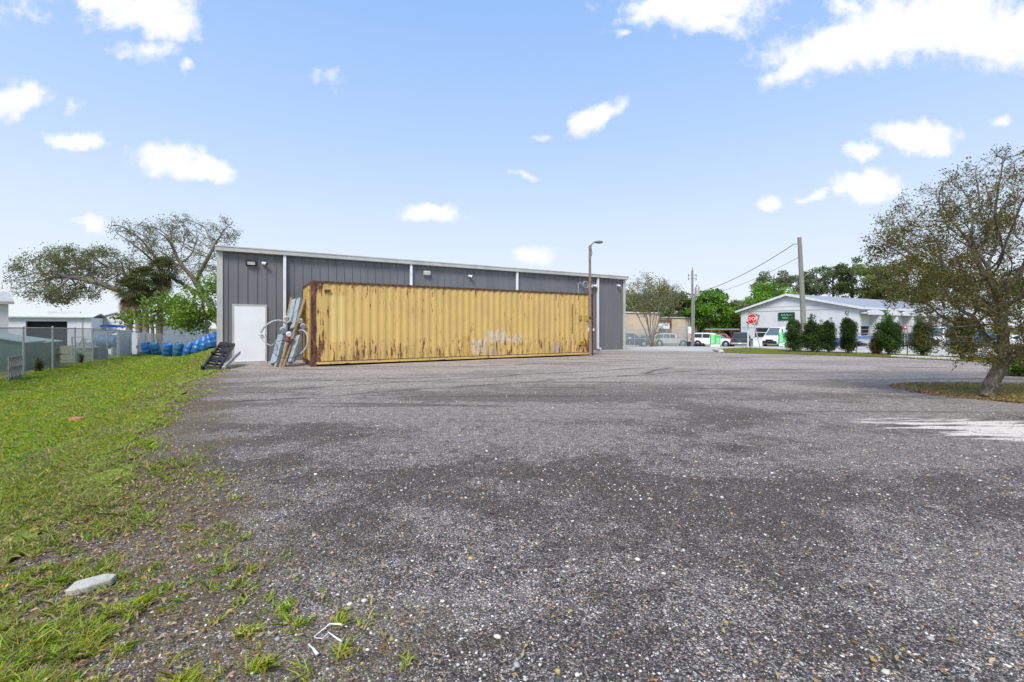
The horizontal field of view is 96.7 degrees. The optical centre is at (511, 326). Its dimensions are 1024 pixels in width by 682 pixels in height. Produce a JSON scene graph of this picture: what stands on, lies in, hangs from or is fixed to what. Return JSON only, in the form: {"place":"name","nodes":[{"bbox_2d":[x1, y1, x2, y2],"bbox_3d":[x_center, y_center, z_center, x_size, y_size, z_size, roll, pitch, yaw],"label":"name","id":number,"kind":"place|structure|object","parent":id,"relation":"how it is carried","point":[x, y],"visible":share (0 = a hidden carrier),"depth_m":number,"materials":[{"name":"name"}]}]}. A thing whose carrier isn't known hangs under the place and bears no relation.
{"place":"outdoors","nodes":[
{"label":"outdoors","id":0,"kind":"place"},
{"bbox_2d":[0,291,13,332],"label":"pale corner building","id":1,"kind":"structure","parent":0,"point":[6,298],"depth_m":43.85,"materials":[{"name":"white paint"}]},
{"bbox_2d":[0,333,43,371],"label":"green shed","id":2,"kind":"structure","parent":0,"point":[10,340],"depth_m":18.28,"materials":[{"name":"metal"}]},
{"bbox_2d":[3,333,62,365],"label":"green shed","id":3,"kind":"structure","parent":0,"point":[47,348],"depth_m":21.42,"materials":[{"name":"metal"}]},
{"bbox_2d":[8,311,104,345],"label":"white shed building","id":4,"kind":"structure","parent":0,"point":[64,319],"depth_m":76.00,"materials":[{"name":"metal"}]},
{"bbox_2d":[0,348,423,681],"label":"lawn","id":5,"kind":"structure","parent":0,"point":[34,532],"depth_m":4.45,"materials":[{"name":"green plant"}]},
{"bbox_2d":[6,355,22,380],"bbox_3d":[-16.716,1.373,15.297,0.060,0.820,1.240,0,0,-33],"label":"wood pallet","id":6,"kind":"object","parent":5,"relation":"on","point":[14,368],"visible":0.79,"depth_m":15.21,"materials":[{"name":"grey wood"}]},
{"bbox_2d":[32,358,45,370],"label":"fence weed","id":7,"kind":"object","parent":5,"relation":"on","point":[38,366],"visible":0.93,"depth_m":17.57,"materials":[{"name":"green plant"}]},
{"bbox_2d":[34,342,61,366],"bbox_3d":[-19.623,1.211,19.331,0.914,1.154,1.291,0,0,0],"label":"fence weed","id":8,"kind":"object","parent":5,"relation":"on","point":[56,354],"visible":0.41,"depth_m":19.35,"materials":[{"name":"green plant"}]},
{"bbox_2d":[0,326,145,379],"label":"chain link fence","id":9,"kind":"object","parent":5,"relation":"on","point":[75,329],"visible":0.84,"depth_m":20.12,"materials":[{"name":"grey metal"}]},
{"bbox_2d":[94,346,105,359],"bbox_3d":[-23.605,1.514,26.017,0.420,0.780,0.465,0,0,0],"label":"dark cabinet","id":10,"kind":"object","parent":5,"relation":"on","point":[100,352],"visible":0.25,"depth_m":25.87,"materials":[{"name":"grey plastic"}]},
{"bbox_2d":[117,330,131,355],"bbox_3d":[-26.735,1.087,31.432,0.050,1.720,4.200,0,0,-30],"label":"corrugated screen","id":11,"kind":"object","parent":5,"relation":"on","point":[125,336],"visible":0.34,"depth_m":31.25,"materials":[{"name":"white paint"}]},
{"bbox_2d":[141,342,151,354],"bbox_3d":[-28.163,1.680,35.104,0.648,1.008,0.641,-9,11,0],"label":"plastic barrel","id":12,"kind":"object","parent":5,"relation":"on","point":[145,347],"visible":0.72,"depth_m":34.85,"materials":[{"name":"blue plastic"}]},
{"bbox_2d":[149,342,161,355],"bbox_3d":[-27.229,1.708,34.775,0.648,1.008,0.641,-19,26,-38],"label":"plastic barrel","id":13,"kind":"object","parent":5,"relation":"on","point":[155,348],"visible":0.88,"depth_m":34.58,"materials":[{"name":"blue plastic"}]},
{"bbox_2d":[162,343,172,356],"bbox_3d":[-26.156,1.759,34.576,0.641,1.008,0.648,17,14,6],"label":"plastic barrel","id":14,"kind":"object","parent":5,"relation":"on","point":[167,351],"visible":0.9,"depth_m":34.37,"materials":[{"name":"blue plastic"}]},
{"bbox_2d":[172,342,183,356],"bbox_3d":[-25.246,1.722,34.432,0.641,1.008,0.648,13,2,-31],"label":"plastic barrel","id":15,"kind":"object","parent":5,"relation":"on","point":[178,348],"visible":0.89,"depth_m":34.19,"materials":[{"name":"blue plastic"}]},
{"bbox_2d":[145,332,215,355],"bbox_3d":[-24.333,1.395,40.860,13.470,2.591,0.178,0,0,-43],"label":"chain link fence","id":16,"kind":"object","parent":5,"relation":"on","point":[173,341],"visible":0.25,"depth_m":37.35,"materials":[{"name":"grey metal"}]},
{"bbox_2d":[182,341,192,355],"bbox_3d":[-24.333,1.647,34.273,0.648,1.008,0.641,16,-9,19],"label":"plastic barrel","id":17,"kind":"object","parent":5,"relation":"on","point":[187,348],"visible":0.66,"depth_m":34.01,"materials":[{"name":"blue plastic"}]},
{"bbox_2d":[163,270,216,339],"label":"light green tree","id":18,"kind":"object","parent":5,"relation":"on","point":[185,314],"visible":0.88,"depth_m":40.13,"materials":[{"name":"green plant"}]},
{"bbox_2d":[191,339,200,353],"bbox_3d":[-23.586,1.482,34.123,0.648,1.008,0.641,13,-21,-20],"label":"plastic barrel","id":19,"kind":"object","parent":5,"relation":"on","point":[195,348],"visible":0.63,"depth_m":33.85,"materials":[{"name":"blue plastic"}]},
{"bbox_2d":[199,336,206,350],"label":"plastic barrel","id":20,"kind":"object","parent":5,"relation":"on","point":[202,345],"visible":0.6,"depth_m":33.54,"materials":[{"name":"blue plastic"}]},
{"bbox_2d":[204,334,214,348],"bbox_3d":[-22.247,1.040,33.552,0.642,1.008,0.648,-14,-12,-14],"label":"plastic barrel","id":21,"kind":"object","parent":5,"relation":"on","point":[208,343],"visible":0.5,"depth_m":33.27,"materials":[{"name":"blue plastic"}]},
{"bbox_2d":[208,331,216,346],"bbox_3d":[-21.643,0.884,33.149,0.648,1.008,0.641,-15,7,38],"label":"plastic barrel","id":22,"kind":"object","parent":5,"relation":"on","point":[212,336],"visible":0.76,"depth_m":32.88,"materials":[{"name":"blue plastic"}]},
{"bbox_2d":[200,342,234,370],"bbox_3d":[-9.502,0.988,14.729,0.470,0.973,1.944,0,0,-16],"label":"plastic rack","id":23,"kind":"object","parent":5,"relation":"on","point":[226,348],"visible":0.78,"depth_m":14.71,"materials":[{"name":"black plastic"}]},
{"bbox_2d":[290,297,302,329],"bbox_3d":[-7.665,-0.481,16.200,0.207,1.221,0.889,0,0,-9],"label":"beam housing","id":24,"kind":"object","parent":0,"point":[299,300],"visible":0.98,"depth_m":16.19,"materials":[{"name":"metal"}]},
{"bbox_2d":[0,329,1023,681],"bbox_3d":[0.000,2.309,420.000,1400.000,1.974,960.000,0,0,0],"label":"ground","id":25,"kind":"structure","parent":0,"point":[600,375],"depth_m":3.19,"materials":[{"name":"grey gravel"}]},
{"bbox_2d":[2,241,153,332],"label":"spreading oak","id":26,"kind":"object","parent":25,"relation":"on","point":[82,262],"visible":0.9,"depth_m":44.11,"materials":[{"name":"green plant"}]},
{"bbox_2d":[65,574,116,596],"bbox_3d":[-2.146,1.315,2.329,0.184,0.036,0.107,-2,4,-28],"label":"concrete fragment","id":27,"kind":"object","parent":25,"relation":"on","point":[87,584],"visible":0.98,"depth_m":2.31,"materials":[{"name":"concrete"}]},
{"bbox_2d":[76,324,125,352],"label":"motor boat","id":28,"kind":"object","parent":25,"relation":"on","point":[116,326],"visible":0.08,"depth_m":49.15,"materials":[{"name":"white paint"}]},
{"bbox_2d":[95,335,116,355],"bbox_3d":[-28.787,1.298,32.500,1.500,1.500,1.000,0,0,-10],"label":"storage tank","id":29,"kind":"object","parent":25,"relation":"on","point":[110,341],"visible":0.24,"depth_m":32.15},
{"bbox_2d":[111,275,151,330],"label":"cabbage palm","id":30,"kind":"object","parent":25,"relation":"on","point":[128,302],"visible":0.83,"depth_m":43.50,"materials":[{"name":"green plant"}]},
{"bbox_2d":[108,333,156,354],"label":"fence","id":31,"kind":"object","parent":25,"relation":"on","point":[136,335],"visible":0.02,"depth_m":43.56,"materials":[{"name":"white paint"}]},
{"bbox_2d":[125,265,160,332],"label":"cabbage palm","id":32,"kind":"object","parent":25,"relation":"on","point":[140,271],"visible":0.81,"depth_m":44.12,"materials":[{"name":"green plant"}]},
{"bbox_2d":[105,285,184,342],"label":"light green tree","id":33,"kind":"object","parent":25,"relation":"on","point":[152,319],"visible":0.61,"depth_m":41.45,"materials":[{"name":"green plant"}]},
{"bbox_2d":[94,312,204,342],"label":"white gabled hall","id":34,"kind":"structure","parent":25,"relation":"on","point":[107,320],"depth_m":85.65,"materials":[{"name":"metal"}]},
{"bbox_2d":[141,256,182,350],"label":"cabbage palm","id":35,"kind":"object","parent":25,"relation":"on","point":[164,279],"visible":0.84,"depth_m":45.17,"materials":[{"name":"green plant"}]},
{"bbox_2d":[104,210,244,327],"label":"spreading oak","id":36,"kind":"object","parent":25,"relation":"on","point":[201,267],"visible":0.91,"depth_m":45.33,"materials":[{"name":"green plant"}]},
{"bbox_2d":[222,351,240,368],"bbox_3d":[-9.167,1.063,14.882,0.123,0.487,1.419,0,0,-15],"label":"steel channel","id":37,"kind":"object","parent":25,"relation":"on","point":[231,360],"visible":1,"depth_m":14.79,"materials":[{"name":"silver metal"}]},
{"bbox_2d":[270,333,285,365],"bbox_3d":[-7.907,0.744,15.425,0.320,1.102,0.769,0,0,0],"label":"beam housing","id":38,"kind":"object","parent":25,"relation":"on","point":[280,344],"visible":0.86,"depth_m":15.34,"materials":[{"name":"metal"}]},
{"bbox_2d":[279,342,288,366],"bbox_3d":[-7.617,0.917,15.210,0.109,0.888,0.453,0,0,8],"label":"wood plank","id":39,"kind":"object","parent":25,"relation":"on","point":[284,353],"visible":0.9,"depth_m":15.20,"materials":[{"name":"beige wood"}]},
{"bbox_2d":[282,298,305,366],"bbox_3d":[-7.532,0.165,15.750,0.121,2.399,1.565,0,0,2],"label":"wood plank","id":40,"kind":"object","parent":25,"relation":"on","point":[293,335],"visible":0.88,"depth_m":15.65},
{"bbox_2d":[287,334,301,363],"bbox_3d":[-7.381,0.747,15.475,0.176,0.986,0.705,0,0,4],"label":"beam housing","id":41,"kind":"object","parent":25,"relation":"on","point":[297,341],"visible":1,"depth_m":15.43,"materials":[{"name":"metal"}]},
{"bbox_2d":[215,245,628,363],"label":"metal warehouse","id":42,"kind":"structure","parent":25,"relation":"on","point":[257,288],"depth_m":17.91,"materials":[{"name":"grey metal"}]},
{"bbox_2d":[234,306,264,361],"bbox_3d":[-9.549,0.245,16.574,0.990,2.030,0.086,0,0,-30],"label":"door","id":43,"kind":"structure","parent":42,"relation":"in","point":[249,321],"depth_m":16.59,"materials":[{"name":"white metal"}]},
{"bbox_2d":[303,280,592,366],"bbox_3d":[-2.083,-0.118,19.329,12.237,2.896,2.465,0,0,-30],"label":"shipping container","id":44,"kind":"object","parent":25,"relation":"on","point":[349,322],"visible":0.92,"depth_m":17.46,"materials":[{"name":"yellow metal"}]},
{"bbox_2d":[286,298,295,324],"bbox_3d":[-7.845,-0.558,16.250,0.207,0.999,0.890,0,0,-12],"label":"beam housing","id":45,"kind":"object","parent":44,"relation":"attached to","point":[291,313],"visible":0.91,"depth_m":16.14,"materials":[{"name":"metal"}]},
{"bbox_2d":[0,372,1020,681],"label":"dry leaves","id":46,"kind":"object","parent":25,"relation":"on","point":[278,566],"visible":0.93,"depth_m":2.36,"materials":[{"name":"brown plant"}]},
{"bbox_2d":[0,387,1023,681],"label":"gravel chips","id":47,"kind":"object","parent":25,"relation":"on","point":[716,623],"visible":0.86,"depth_m":2.27,"materials":[{"name":"grey gravel"}]},
{"bbox_2d":[13,379,1023,681],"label":"loose stones","id":48,"kind":"object","parent":25,"relation":"on","point":[557,671],"visible":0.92,"depth_m":2.19,"materials":[{"name":"white stone"}]},
{"bbox_2d":[59,357,1023,499],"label":"coarse stones","id":49,"kind":"object","parent":25,"relation":"on","point":[612,445],"visible":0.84,"depth_m":4.75,"materials":[{"name":"grey gravel"}]},
{"bbox_2d":[588,240,602,355],"bbox_3d":[3.834,-1.270,20.900,0.695,5.400,0.230,0,0,0],"label":"lamp pole","id":50,"kind":"object","parent":25,"relation":"on","point":[590,312],"visible":0.98,"depth_m":20.85,"materials":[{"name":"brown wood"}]},
{"bbox_2d":[626,288,657,311],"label":"leafy tree","id":51,"kind":"object","parent":25,"relation":"on","point":[629,308],"visible":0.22,"depth_m":90.14,"materials":[{"name":"green plant"}]},
{"bbox_2d":[626,272,688,346],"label":"multi stem tree","id":52,"kind":"object","parent":25,"relation":"on","point":[660,289],"visible":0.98,"depth_m":45.82,"materials":[{"name":"green plant"}]},
{"bbox_2d":[650,288,676,316],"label":"leafy tree","id":53,"kind":"object","parent":25,"relation":"on","point":[660,310],"visible":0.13,"depth_m":94.21,"materials":[{"name":"green plant"}]},
{"bbox_2d":[626,312,713,339],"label":"beige workshop","id":54,"kind":"structure","parent":25,"relation":"on","point":[632,320],"depth_m":80.00,"materials":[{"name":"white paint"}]},
{"bbox_2d":[658,321,669,328],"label":"bay door","id":55,"kind":"structure","parent":54,"relation":"in","point":[660,323],"depth_m":80.55,"materials":[{"name":"white paint"}]},
{"bbox_2d":[660,291,702,316],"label":"leafy tree","id":56,"kind":"object","parent":25,"relation":"on","point":[681,312],"visible":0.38,"depth_m":82.52,"materials":[{"name":"green plant"}]},
{"bbox_2d":[688,267,699,345],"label":"utility pole","id":57,"kind":"object","parent":25,"relation":"on","point":[691,329],"visible":0.94,"depth_m":50.91,"materials":[{"name":"grey wood"}]},
{"bbox_2d":[685,288,734,332],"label":"leafy tree","id":58,"kind":"object","parent":25,"relation":"on","point":[711,306],"visible":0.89,"depth_m":78.60,"materials":[{"name":"green plant"}]},
{"bbox_2d":[706,329,738,338],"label":"parked pickup","id":59,"kind":"object","parent":25,"relation":"on","point":[725,335],"visible":0.08,"depth_m":69.15,"materials":[{"name":"red paint"}]},
{"bbox_2d":[714,302,747,337],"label":"leafy tree","id":60,"kind":"object","parent":25,"relation":"on","point":[735,322],"visible":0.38,"depth_m":81.90,"materials":[{"name":"green plant"}]},
{"bbox_2d":[730,299,753,308],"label":"leafy tree","id":61,"kind":"object","parent":25,"relation":"on","point":[738,302],"visible":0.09,"depth_m":90.75,"materials":[{"name":"green plant"}]},
{"bbox_2d":[746,312,760,347],"bbox_3d":[15.358,0.244,28.815,0.908,2.381,0.471,0,0,0],"label":"stop sign","id":62,"kind":"object","parent":25,"relation":"on","point":[752,318],"visible":0.99,"depth_m":28.94,"materials":[{"name":"red metal"}]},
{"bbox_2d":[742,279,798,303],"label":"leafy tree","id":63,"kind":"object","parent":25,"relation":"on","point":[766,291],"visible":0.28,"depth_m":98.97,"materials":[{"name":"green plant"}]},
{"bbox_2d":[748,270,795,295],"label":"pine tree","id":64,"kind":"object","parent":25,"relation":"on","point":[787,282],"visible":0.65,"depth_m":118.40,"materials":[{"name":"green plant"}]},
{"bbox_2d":[788,269,817,294],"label":"pine tree","id":65,"kind":"object","parent":25,"relation":"on","point":[795,277],"visible":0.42,"depth_m":121.11,"materials":[{"name":"green plant"}]},
{"bbox_2d":[804,267,834,295],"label":"pine tree","id":66,"kind":"object","parent":25,"relation":"on","point":[813,289],"visible":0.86,"depth_m":117.93,"materials":[{"name":"green plant"}]},
{"bbox_2d":[817,262,854,296],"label":"pine tree","id":67,"kind":"object","parent":25,"relation":"on","point":[841,268],"visible":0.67,"depth_m":116.68,"materials":[{"name":"green plant"}]},
{"bbox_2d":[829,256,869,297],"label":"pine tree","id":68,"kind":"object","parent":25,"relation":"on","point":[851,289],"visible":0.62,"depth_m":115.54,"materials":[{"name":"green plant"}]},
{"bbox_2d":[714,347,1023,400],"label":"verge grass","id":69,"kind":"structure","parent":25,"relation":"on","point":[754,350],"depth_m":20.11,"materials":[{"name":"green plant"}]},
{"bbox_2d":[851,263,910,299],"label":"leafy tree","id":70,"kind":"object","parent":25,"relation":"on","point":[868,292],"visible":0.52,"depth_m":107.18,"materials":[{"name":"green plant"}]},
{"bbox_2d":[874,256,942,303],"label":"leafy tree","id":71,"kind":"object","parent":25,"relation":"on","point":[881,276],"visible":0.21,"depth_m":103.17,"materials":[{"name":"green plant"}]},
{"bbox_2d":[900,332,939,345],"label":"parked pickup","id":72,"kind":"object","parent":25,"relation":"on","point":[937,342],"visible":0.06,"depth_m":49.08,"materials":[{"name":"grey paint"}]},
{"bbox_2d":[929,327,948,346],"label":"parked van","id":73,"kind":"object","parent":25,"relation":"on","point":[939,331],"visible":0.06,"depth_m":50.87,"materials":[{"name":"white paint"}]},
{"bbox_2d":[912,268,982,311],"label":"leafy tree","id":74,"kind":"object","parent":25,"relation":"on","point":[948,290],"visible":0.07,"depth_m":105.41,"materials":[{"name":"green plant"}]},
{"bbox_2d":[890,381,1023,402],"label":"tree bed","id":75,"kind":"object","parent":25,"relation":"on","point":[968,393],"visible":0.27,"depth_m":9.15,"materials":[{"name":"brown plant"}]},
{"bbox_2d":[858,143,1023,396],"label":"broadleaf tree","id":76,"kind":"object","parent":75,"relation":"on","point":[1002,348],"visible":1,"depth_m":8.52,"materials":[{"name":"green plant"}]},
{"bbox_2d":[961,273,1023,327],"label":"leafy tree","id":77,"kind":"object","parent":25,"relation":"on","point":[992,300],"visible":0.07,"depth_m":103.22,"materials":[{"name":"green plant"}]},
{"bbox_2d":[986,340,1023,375],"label":"leafy shrub","id":78,"kind":"object","parent":25,"relation":"on","point":[1018,371],"visible":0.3,"depth_m":12.21,"materials":[{"name":"green plant"}]},
{"bbox_2d":[0,0,1023,328],"label":"sky","id":79,"kind":"structure","parent":0,"point":[710,137],"materials":[{"name":"blue"}]},
{"bbox_2d":[626,345,996,356],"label":"road","id":80,"kind":"structure","parent":0,"point":[860,349],"depth_m":26.89,"materials":[{"name":"grey asphalt"}]},
{"bbox_2d":[626,333,649,346],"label":"parked suv","id":81,"kind":"object","parent":80,"relation":"on","point":[636,341],"visible":0.18,"depth_m":56.07,"materials":[{"name":"black paint"}]},
{"bbox_2d":[626,328,685,346],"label":"chain link fence","id":82,"kind":"object","parent":80,"relation":"on","point":[673,336],"visible":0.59,"depth_m":53.00,"materials":[{"name":"grey metal"}]},
{"bbox_2d":[654,333,689,345],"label":"parked suv","id":83,"kind":"object","parent":80,"relation":"on","point":[672,341],"visible":0.49,"depth_m":59.27,"materials":[{"name":"beige paint"}]},
{"bbox_2d":[690,333,730,346],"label":"parked minivan","id":84,"kind":"object","parent":80,"relation":"on","point":[704,338],"visible":0.49,"depth_m":56.57,"materials":[{"name":"white paint"}]},
{"bbox_2d":[710,335,719,346],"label":"folding sign","id":85,"kind":"object","parent":80,"relation":"on","point":[714,340],"visible":0.73,"depth_m":40.97,"materials":[{"name":"white paint"}]},
{"bbox_2d":[730,332,750,346],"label":"parked pickup","id":86,"kind":"object","parent":80,"relation":"on","point":[738,338],"visible":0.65,"depth_m":53.07,"materials":[{"name":"grey paint"}]},
{"bbox_2d":[751,338,762,345],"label":"storage cabinet","id":87,"kind":"object","parent":80,"relation":"on","point":[754,341],"visible":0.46,"depth_m":54.50,"materials":[{"name":"white paint"}]},
{"bbox_2d":[762,327,787,346],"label":"parked van","id":88,"kind":"object","parent":80,"relation":"on","point":[770,336],"visible":0.43,"depth_m":57.73,"materials":[{"name":"white paint"}]},
{"bbox_2d":[778,332,786,346],"bbox_3d":[22.673,1.088,38.000,1.000,1.270,0.500,0,0,-8],"label":"folding sign","id":89,"kind":"object","parent":80,"relation":"on","point":[781,340],"visible":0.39,"depth_m":37.94,"materials":[{"name":"green paint"}]},
{"bbox_2d":[797,237,805,345],"bbox_3d":[22.835,-2.596,36.000,1.061,8.994,0.420,0,0,0],"label":"utility pole","id":90,"kind":"object","parent":80,"relation":"on","point":[801,289],"visible":0.84,"depth_m":35.87,"materials":[{"name":"grey wood"}]},
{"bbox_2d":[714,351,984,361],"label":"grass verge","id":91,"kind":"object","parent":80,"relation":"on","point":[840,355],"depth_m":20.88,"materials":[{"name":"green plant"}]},
{"bbox_2d":[783,314,805,351],"bbox_3d":[14.515,0.352,23.484,1.055,2.075,1.102,0,0,42],"label":"leafy shrub","id":92,"kind":"object","parent":91,"relation":"on","point":[792,336],"visible":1,"depth_m":23.33,"materials":[{"name":"green plant"}]},
{"bbox_2d":[798,314,826,351],"bbox_3d":[15.284,0.342,23.225,1.176,2.098,1.201,0,0,-21],"label":"leafy shrub","id":93,"kind":"object","parent":91,"relation":"on","point":[812,332],"visible":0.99,"depth_m":23.03,"materials":[{"name":"green plant"}]},
{"bbox_2d":[819,317,838,351],"bbox_3d":[15.899,0.444,22.955,0.937,1.892,0.952,0,0,0],"label":"leafy shrub","id":94,"kind":"object","parent":91,"relation":"on","point":[829,338],"visible":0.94,"depth_m":22.76,"materials":[{"name":"green plant"}]},
{"bbox_2d":[836,310,862,352],"bbox_3d":[16.325,0.290,22.035,1.116,2.196,0.975,0,0,0],"label":"leafy shrub","id":95,"kind":"object","parent":91,"relation":"on","point":[848,331],"visible":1,"depth_m":21.91,"materials":[{"name":"green plant"}]},
{"bbox_2d":[865,334,881,353],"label":"leafy shrub","id":96,"kind":"object","parent":91,"relation":"on","point":[872,345],"visible":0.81,"depth_m":21.42,"materials":[{"name":"green plant"}]},
{"bbox_2d":[869,309,906,353],"bbox_3d":[17.450,0.252,21.073,1.309,2.262,1.488,0,0,0],"label":"leafy shrub","id":97,"kind":"object","parent":91,"relation":"on","point":[889,335],"visible":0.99,"depth_m":20.92,"materials":[{"name":"green plant"}]},
{"bbox_2d":[904,314,938,355],"bbox_3d":[18.441,0.373,20.425,1.073,2.030,1.189,0,0,0],"label":"leafy shrub","id":98,"kind":"object","parent":91,"relation":"on","point":[921,330],"visible":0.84,"depth_m":20.31,"materials":[{"name":"green plant"}]},
{"bbox_2d":[891,355,959,360],"bbox_3d":[17.102,1.275,18.872,0.156,0.110,2.206,0,0,-32],"label":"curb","id":99,"kind":"object","parent":91,"relation":"on","point":[934,358],"visible":0.63,"depth_m":18.82,"materials":[{"name":"white concrete"}]},
{"bbox_2d":[837,324,1023,353],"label":"pipe fence","id":100,"kind":"object","parent":91,"relation":"on","point":[907,333],"visible":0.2,"depth_m":20.95,"materials":[{"name":"white metal"}]},
{"bbox_2d":[943,307,978,355],"bbox_3d":[19.125,0.266,19.332,1.227,2.251,1.254,0,0,0],"label":"leafy shrub","id":101,"kind":"object","parent":91,"relation":"on","point":[961,328],"visible":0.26,"depth_m":19.20,"materials":[{"name":"green plant"}]},
{"bbox_2d":[853,335,872,345],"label":"parked sedan","id":102,"kind":"object","parent":80,"relation":"on","point":[865,342],"visible":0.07,"depth_m":50.27,"materials":[{"name":"silver metal"}]},
{"bbox_2d":[735,293,977,337],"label":"white garage building","id":103,"kind":"structure","parent":0,"point":[864,314],"depth_m":68.90,"materials":[{"name":"paint"}]},
{"bbox_2d":[754,328,768,336],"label":"window","id":104,"kind":"structure","parent":103,"relation":"in","point":[761,332],"depth_m":73.88,"materials":[{"name":"grey glass"}]},
{"bbox_2d":[861,317,868,325],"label":"window","id":105,"kind":"structure","parent":103,"relation":"in","point":[864,320],"depth_m":63.09,"materials":[{"name":"white glass"}]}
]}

